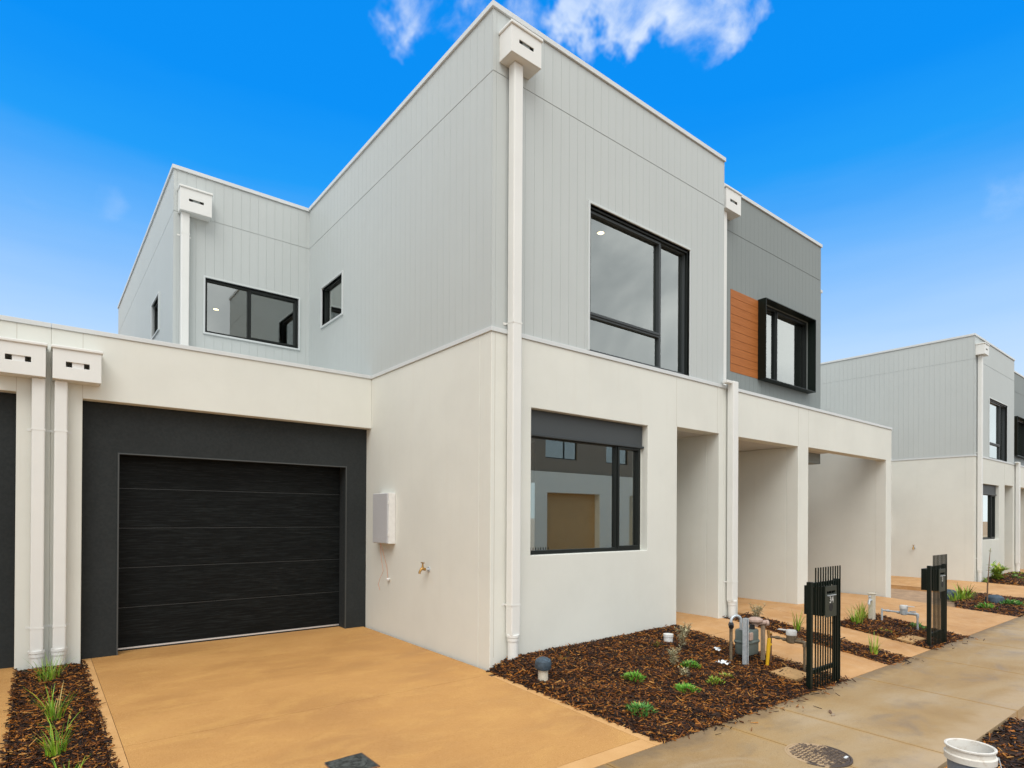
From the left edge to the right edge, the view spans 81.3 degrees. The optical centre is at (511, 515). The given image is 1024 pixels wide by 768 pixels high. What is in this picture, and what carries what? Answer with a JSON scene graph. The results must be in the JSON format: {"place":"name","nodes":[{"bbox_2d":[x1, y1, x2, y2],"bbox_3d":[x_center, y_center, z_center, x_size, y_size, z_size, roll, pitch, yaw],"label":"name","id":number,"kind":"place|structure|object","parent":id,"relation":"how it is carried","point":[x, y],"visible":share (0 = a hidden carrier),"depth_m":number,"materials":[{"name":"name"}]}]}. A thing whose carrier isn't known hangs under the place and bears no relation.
{"place":"outdoors","nodes":[
{"label":"outdoors","id":0,"kind":"place"},
{"bbox_2d":[0,667,16,767],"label":"driveway","id":1,"kind":"structure","parent":0,"point":[6,674],"depth_m":4.89,"materials":[{"name":"concrete"}]},
{"bbox_2d":[0,660,122,767],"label":"mulch","id":2,"kind":"object","parent":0,"point":[72,672],"visible":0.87,"depth_m":4.30,"materials":[{"name":"brown wood"}]},
{"bbox_2d":[27,653,72,681],"bbox_3d":[-4.190,1.374,5.397,0.458,0.251,0.512,0,0,-17],"label":"grass tuft","id":3,"kind":"object","parent":2,"relation":"on","point":[51,673],"visible":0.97,"depth_m":5.39,"materials":[{"name":"green plant"}]},
{"bbox_2d":[26,726,73,756],"bbox_3d":[-2.873,1.418,3.726,0.257,0.199,0.247,0,0,4],"label":"grass tuft","id":4,"kind":"object","parent":2,"relation":"on","point":[56,749],"visible":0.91,"depth_m":3.73,"materials":[{"name":"green plant"}]},
{"bbox_2d":[26,681,74,721],"bbox_3d":[-3.346,1.362,4.366,0.398,0.296,0.329,0,0,-39],"label":"grass tuft","id":5,"kind":"object","parent":2,"relation":"on","point":[51,708],"visible":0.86,"depth_m":4.36,"materials":[{"name":"green plant"}]},
{"bbox_2d":[41,709,77,737],"bbox_3d":[-3.105,1.425,4.101,0.258,0.177,0.234,0,0,-24],"label":"grass tuft","id":6,"kind":"object","parent":2,"relation":"on","point":[62,728],"visible":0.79,"depth_m":4.06,"materials":[{"name":"green plant"}]},
{"bbox_2d":[52,755,89,767],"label":"grass tuft","id":7,"kind":"object","parent":2,"relation":"on","point":[55,766],"visible":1,"depth_m":3.44,"materials":[{"name":"green plant"}]},
{"bbox_2d":[82,626,662,767],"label":"driveway","id":8,"kind":"structure","parent":0,"point":[314,698],"depth_m":4.71,"materials":[{"name":"concrete"}]},
{"bbox_2d":[324,752,379,767],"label":"drain pit","id":9,"kind":"object","parent":8,"relation":"in","point":[360,760],"visible":0.98,"depth_m":3.75,"materials":[{"name":"grey metal"}]},
{"bbox_2d":[5,585,897,767],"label":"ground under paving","id":10,"kind":"structure","parent":0,"point":[113,721],"depth_m":4.64,"materials":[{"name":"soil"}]},
{"bbox_2d":[0,0,1023,517],"label":"sky","id":11,"kind":"structure","parent":0,"point":[889,134],"materials":[{"name":"blue"}]},
{"bbox_2d":[530,518,1023,721],"bbox_3d":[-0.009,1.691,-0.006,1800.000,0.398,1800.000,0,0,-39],"label":"ground","id":12,"kind":"structure","parent":0,"point":[914,595],"depth_m":13.54,"materials":[{"name":"concrete"}]},
{"bbox_2d":[0,315,50,671],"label":"townhouse","id":13,"kind":"structure","parent":12,"relation":"on","point":[25,395],"depth_m":5.80,"materials":[{"name":"beige paint"}]},
{"bbox_2d":[48,0,725,670],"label":"townhouse","id":14,"kind":"structure","parent":12,"relation":"on","point":[466,278],"depth_m":7.08,"materials":[{"name":"grey paint"}]},
{"bbox_2d":[154,302,157,333],"bbox_3d":[-5.908,-3.315,10.017,0.070,0.562,0.752,0,0,-39],"label":"window","id":15,"kind":"structure","parent":14,"relation":"in","point":[156,306],"depth_m":10.27,"materials":[{"name":"black glass"}]},
{"bbox_2d":[118,455,339,650],"bbox_3d":[-3.367,0.422,7.369,2.551,2.226,0.046,0,0,-39],"label":"garage door","id":16,"kind":"structure","parent":14,"relation":"in","point":[210,550],"depth_m":7.24,"materials":[{"name":"grey metal"}]},
{"bbox_2d":[205,279,296,347],"bbox_3d":[-4.110,-3.164,9.454,1.387,0.813,0.082,0,0,-39],"label":"window","id":17,"kind":"structure","parent":14,"relation":"in","point":[248,313],"depth_m":9.40,"materials":[{"name":"black"}]},
{"bbox_2d":[324,276,341,323],"bbox_3d":[-2.713,-3.300,9.206,0.070,0.592,0.802,0,0,-39],"label":"window","id":18,"kind":"structure","parent":14,"relation":"in","point":[326,292],"depth_m":9.49,"materials":[{"name":"black"}]},
{"bbox_2d":[373,493,394,543],"bbox_3d":[-1.639,0.036,7.626,0.114,0.640,0.426,0,0,-39],"label":"meter box","id":19,"kind":"object","parent":14,"relation":"attached to","point":[383,518],"visible":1,"depth_m":7.49,"materials":[{"name":"white plastic"}]},
{"bbox_2d":[373,493,387,543],"bbox_3d":[-1.678,0.036,7.599,0.018,0.630,0.410,0,0,-39],"label":"door","id":20,"kind":"structure","parent":19,"relation":"in","point":[380,501],"depth_m":7.58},
{"bbox_2d":[378,545,389,588],"bbox_3d":[-1.661,0.661,7.665,0.256,0.612,0.059,0,0,40],"label":"loose cable","id":21,"kind":"object","parent":19,"relation":"hanging from","point":[387,579],"visible":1,"depth_m":7.66,"materials":[{"name":"white plastic"}]},
{"bbox_2d":[418,562,429,573],"bbox_3d":[-1.007,0.599,6.804,0.140,0.132,0.070,0,0,-39],"label":"garden tap","id":22,"kind":"object","parent":14,"relation":"attached to","point":[424,569],"visible":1,"depth_m":6.79,"materials":[{"name":"gold metal"}]},
{"bbox_2d":[530,436,640,554],"bbox_3d":[0.862,-0.224,6.937,1.878,1.296,0.082,0,0,-39],"label":"window","id":23,"kind":"structure","parent":14,"relation":"in","point":[588,494],"depth_m":6.94,"materials":[{"name":"black"}]},
{"bbox_2d":[589,210,684,374],"bbox_3d":[1.576,-2.708,7.462,1.892,1.664,0.087,0,0,-39],"label":"window","id":24,"kind":"structure","parent":14,"relation":"in","point":[656,334],"depth_m":7.67,"materials":[{"name":"grey"}]},
{"bbox_2d":[486,624,855,742],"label":"mulch","id":25,"kind":"object","parent":12,"relation":"on","point":[666,689],"visible":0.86,"depth_m":5.68,"materials":[{"name":"brown wood"}]},
{"bbox_2d":[535,656,550,681],"bbox_3d":[0.289,1.460,5.562,0.156,0.279,0.159,0,0,-39],"label":"drain vent","id":26,"kind":"object","parent":25,"relation":"on","point":[542,665],"visible":0.93,"depth_m":5.52,"materials":[{"name":"plastic"}]},
{"bbox_2d":[621,670,646,682],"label":"groundcover plant","id":27,"kind":"object","parent":25,"relation":"on","point":[634,674],"visible":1,"depth_m":5.66,"materials":[{"name":"green plant"}]},
{"bbox_2d":[622,702,655,716],"bbox_3d":[1.020,1.546,4.845,0.285,0.097,0.280,0,0,-39],"label":"groundcover plant","id":28,"kind":"object","parent":25,"relation":"on","point":[635,706],"visible":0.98,"depth_m":4.81,"materials":[{"name":"green plant"}]},
{"bbox_2d":[663,633,672,641],"bbox_3d":[1.833,1.468,6.995,0.116,0.170,0.116,0,0,-39],"label":"pipe stub","id":29,"kind":"object","parent":25,"relation":"on","point":[668,637],"visible":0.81,"depth_m":6.95,"materials":[{"name":"white plastic"}]},
{"bbox_2d":[666,645,680,665],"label":"shrub","id":30,"kind":"object","parent":25,"relation":"on","point":[673,657],"visible":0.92,"depth_m":6.17,"materials":[{"name":"grey plant"}]},
{"bbox_2d":[674,626,687,646],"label":"shrub","id":31,"kind":"object","parent":25,"relation":"on","point":[682,640],"visible":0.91,"depth_m":6.82,"materials":[{"name":"grey plant"}]},
{"bbox_2d":[678,666,688,676],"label":"shrub","id":32,"kind":"object","parent":25,"relation":"on","point":[685,672],"visible":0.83,"depth_m":5.80,"materials":[{"name":"grey plant"}]},
{"bbox_2d":[678,623,691,634],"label":"shrub","id":33,"kind":"object","parent":25,"relation":"on","point":[682,629],"visible":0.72,"depth_m":7.29,"materials":[{"name":"brown plant"}]},
{"bbox_2d":[673,682,702,693],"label":"groundcover plant","id":34,"kind":"object","parent":25,"relation":"on","point":[688,686],"visible":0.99,"depth_m":5.39,"materials":[{"name":"green plant"}]},
{"bbox_2d":[680,659,701,667],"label":"groundcover plant","id":35,"kind":"object","parent":25,"relation":"on","point":[694,663],"visible":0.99,"depth_m":6.13,"materials":[{"name":"green plant"}]},
{"bbox_2d":[707,676,725,684],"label":"groundcover plant","id":36,"kind":"object","parent":25,"relation":"on","point":[716,679],"visible":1,"depth_m":5.66,"materials":[{"name":"green plant"}]},
{"bbox_2d":[718,671,732,678],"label":"groundcover plant","id":37,"kind":"object","parent":25,"relation":"on","point":[725,674],"visible":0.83,"depth_m":5.86,"materials":[{"name":"green plant"}]},
{"bbox_2d":[728,614,771,664],"bbox_3d":[2.573,1.332,6.483,0.452,0.531,0.358,0,0,13],"label":"gas meter","id":38,"kind":"object","parent":25,"relation":"on","point":[746,640],"visible":0.99,"depth_m":6.42,"materials":[{"name":"paint"}]},
{"bbox_2d":[769,629,805,671],"bbox_3d":[2.952,1.439,6.393,0.108,0.437,0.404,0,0,-39],"label":"water meter","id":39,"kind":"object","parent":25,"relation":"on","point":[791,635],"visible":0.88,"depth_m":6.32,"materials":[{"name":"grey metal"}]},
{"bbox_2d":[771,667,805,680],"bbox_3d":[2.854,1.638,6.096,0.340,0.090,0.260,0,0,-39],"label":"concrete paver","id":40,"kind":"object","parent":25,"relation":"on","point":[792,674],"visible":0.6,"depth_m":6.07,"materials":[{"name":"beige concrete"}]},
{"bbox_2d":[531,183,892,618],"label":"townhouse","id":41,"kind":"structure","parent":12,"relation":"on","point":[807,485],"depth_m":10.32,"materials":[{"name":"beige paint"}]},
{"bbox_2d":[766,306,806,388],"bbox_3d":[4.675,-2.875,10.354,1.705,1.270,0.087,0,0,-39],"label":"window","id":42,"kind":"structure","parent":41,"relation":"in","point":[774,313],"depth_m":10.23,"materials":[{"name":"black"}]},
{"bbox_2d":[596,616,1023,767],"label":"footpath","id":43,"kind":"structure","parent":12,"relation":"on","point":[917,711],"depth_m":4.96,"materials":[{"name":"concrete"}]},
{"bbox_2d":[785,743,852,767],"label":"access cover","id":44,"kind":"object","parent":43,"relation":"on","point":[819,755],"visible":0.98,"depth_m":4.08,"materials":[{"name":"metal"}]},
{"bbox_2d":[804,565,840,690],"bbox_3d":[3.053,1.127,5.952,0.625,1.240,0.221,0,0,-39],"label":"letterbox screen","id":45,"kind":"object","parent":12,"relation":"on","point":[822,598],"visible":0.94,"depth_m":5.87,"materials":[{"name":"black metal"}]},
{"bbox_2d":[723,612,923,664],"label":"mulch","id":46,"kind":"object","parent":12,"relation":"on","point":[855,646],"visible":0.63,"depth_m":7.44,"materials":[{"name":"brown wood"}]},
{"bbox_2d":[748,602,766,617],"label":"shrub","id":47,"kind":"object","parent":46,"relation":"on","point":[758,610],"visible":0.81,"depth_m":8.43,"materials":[{"name":"brown plant"}]},
{"bbox_2d":[792,611,804,630],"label":"grass tuft","id":48,"kind":"object","parent":46,"relation":"on","point":[798,626],"visible":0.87,"depth_m":7.98,"materials":[{"name":"green plant"}]},
{"bbox_2d":[868,630,880,653],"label":"grass tuft","id":49,"kind":"object","parent":46,"relation":"on","point":[874,648],"visible":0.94,"depth_m":7.15,"materials":[{"name":"green plant"}]},
{"bbox_2d":[841,613,984,649],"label":"mulch","id":50,"kind":"object","parent":12,"relation":"on","point":[898,626],"visible":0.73,"depth_m":8.45,"materials":[{"name":"brown wood"}]},
{"bbox_2d":[846,606,867,623],"bbox_3d":[5.013,1.437,8.617,0.426,0.335,0.482,0,0,-39],"label":"grass tuft","id":51,"kind":"object","parent":50,"relation":"on","point":[858,619],"visible":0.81,"depth_m":8.63,"materials":[{"name":"green plant"}]},
{"bbox_2d":[853,602,872,617],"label":"grass tuft","id":52,"kind":"object","parent":50,"relation":"on","point":[860,610],"visible":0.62,"depth_m":8.93,"materials":[{"name":"green plant"}]},
{"bbox_2d":[867,592,876,619],"bbox_3d":[5.348,1.399,8.892,0.197,0.480,0.090,0,0,-39],"label":"tap post","id":53,"kind":"object","parent":50,"relation":"on","point":[872,608],"visible":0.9,"depth_m":8.89,"materials":[{"name":"plastic"}]},
{"bbox_2d":[881,605,918,629],"bbox_3d":[5.659,1.492,8.707,0.108,0.377,0.494,0,0,-39],"label":"water meter","id":54,"kind":"object","parent":50,"relation":"on","point":[903,609],"visible":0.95,"depth_m":8.62,"materials":[{"name":"white plastic"}]},
{"bbox_2d":[897,635,924,643],"bbox_3d":[5.415,1.694,8.089,0.470,0.086,0.190,0,0,-39],"label":"concrete paver","id":55,"kind":"object","parent":50,"relation":"on","point":[906,639],"visible":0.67,"depth_m":8.04,"materials":[{"name":"beige concrete"}]},
{"bbox_2d":[910,622,926,629],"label":"groundcover plant","id":56,"kind":"object","parent":50,"relation":"on","point":[919,625],"visible":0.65,"depth_m":8.72,"materials":[{"name":"green plant"}]},
{"bbox_2d":[820,333,1014,581],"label":"townhouse","id":57,"kind":"structure","parent":12,"relation":"on","point":[943,409],"depth_m":16.90,"materials":[{"name":"grey paint"}]},
{"bbox_2d":[983,494,994,538],"bbox_3d":[13.402,0.028,16.920,1.878,1.296,0.082,0,0,-39],"label":"window","id":58,"kind":"structure","parent":57,"relation":"in","point":[988,500],"depth_m":17.18,"materials":[{"name":"black"}]},
{"bbox_2d":[990,401,1004,460],"bbox_3d":[14.116,-2.455,17.445,1.892,1.664,0.087,0,0,-39],"label":"window","id":59,"kind":"structure","parent":57,"relation":"in","point":[997,412],"depth_m":17.59,"materials":[{"name":"grey glass"}]},
{"bbox_2d":[921,554,946,646],"bbox_3d":[5.684,1.171,8.073,0.625,1.285,0.221,0,0,-39],"label":"letterbox screen","id":60,"kind":"object","parent":12,"relation":"on","point":[934,578],"visible":0.91,"depth_m":7.99,"materials":[{"name":"black metal"}]},
{"bbox_2d":[945,717,1023,767],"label":"mulch","id":61,"kind":"object","parent":12,"relation":"on","point":[1012,732],"visible":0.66,"depth_m":4.38,"materials":[{"name":"brown wood"}]},
{"bbox_2d":[943,738,1001,767],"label":"bucket","id":62,"kind":"object","parent":61,"relation":"on","point":[962,753],"visible":1,"depth_m":3.38,"materials":[{"name":"white plastic"}]},
{"bbox_2d":[954,591,1023,616],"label":"mulch","id":63,"kind":"object","parent":12,"relation":"on","point":[1007,608],"visible":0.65,"depth_m":11.47,"materials":[{"name":"brown wood"}]},
{"bbox_2d":[947,589,956,601],"bbox_3d":[9.254,1.702,12.635,0.308,0.281,0.308,0,0,-39],"label":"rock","id":64,"kind":"object","parent":63,"relation":"on","point":[949,591],"visible":0.31,"depth_m":12.52,"materials":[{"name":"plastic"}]},
{"bbox_2d":[947,592,964,600],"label":"grass tuft","id":65,"kind":"object","parent":63,"relation":"on","point":[956,598],"visible":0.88,"depth_m":12.04,"materials":[{"name":"green plant"}]},
{"bbox_2d":[947,583,979,598],"bbox_3d":[9.300,1.538,12.223,0.971,0.391,0.851,0,0,-39],"label":"grass tuft","id":66,"kind":"object","parent":63,"relation":"on","point":[959,592],"visible":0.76,"depth_m":12.19,"materials":[{"name":"green plant"}]},
{"bbox_2d":[983,548,990,601],"bbox_3d":[9.543,1.214,11.973,0.431,1.121,0.128,0,0,-39],"label":"sapling tree","id":67,"kind":"object","parent":63,"relation":"on","point":[987,580],"visible":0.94,"depth_m":11.97,"materials":[{"name":"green plant"}]},
{"bbox_2d":[975,602,998,609],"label":"groundcover plant","id":68,"kind":"object","parent":63,"relation":"on","point":[987,605],"visible":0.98,"depth_m":11.13,"materials":[{"name":"green plant"}]},
{"bbox_2d":[985,595,1004,602],"bbox_3d":[9.724,1.740,12.012,0.323,0.288,0.323,0,0,-39],"label":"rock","id":69,"kind":"object","parent":63,"relation":"on","point":[996,598],"visible":0.48,"depth_m":11.91,"materials":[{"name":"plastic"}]},
{"bbox_2d":[1000,599,1023,605],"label":"groundcover plant","id":70,"kind":"object","parent":63,"relation":"on","point":[1008,601],"visible":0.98,"depth_m":11.68,"materials":[{"name":"green plant"}]},
{"bbox_2d":[982,571,1023,585],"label":"mulch","id":71,"kind":"object","parent":12,"relation":"on","point":[1016,580],"visible":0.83,"depth_m":15.79,"materials":[{"name":"brown wood"}]},
{"bbox_2d":[989,561,1009,578],"bbox_3d":[12.944,1.480,15.865,0.819,0.615,0.501,0,0,-18],"label":"shrub","id":72,"kind":"object","parent":71,"relation":"on","point":[997,571],"visible":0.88,"depth_m":15.82,"materials":[{"name":"green plant"}]},
{"bbox_2d":[1014,370,1023,571],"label":"townhouse","id":73,"kind":"structure","parent":12,"relation":"on","point":[1018,471],"depth_m":19.99,"materials":[{"name":"beige"}]},
{"bbox_2d":[1018,420,1023,456],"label":"window","id":74,"kind":"structure","parent":73,"relation":"in","point":[1020,424],"depth_m":20.65,"materials":[{"name":"black"}]},
{"bbox_2d":[676,612,887,678],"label":"path","id":75,"kind":"structure","parent":0,"point":[852,666],"depth_m":7.18,"materials":[{"name":"concrete"}]},
{"bbox_2d":[738,597,857,623],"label":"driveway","id":76,"kind":"structure","parent":0,"point":[797,609],"depth_m":9.60,"materials":[{"name":"concrete"}]},
{"bbox_2d":[738,604,930,656],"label":"path","id":77,"kind":"structure","parent":0,"point":[887,644],"depth_m":8.12,"materials":[{"name":"concrete"}]},
{"bbox_2d":[841,593,1017,635],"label":"driveway","id":78,"kind":"structure","parent":0,"point":[962,621],"depth_m":10.26,"materials":[{"name":"concrete"}]},
{"bbox_2d":[891,576,1023,597],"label":"driveway","id":79,"kind":"structure","parent":0,"point":[907,583],"depth_m":14.67,"materials":[{"name":"concrete"}]}
]}

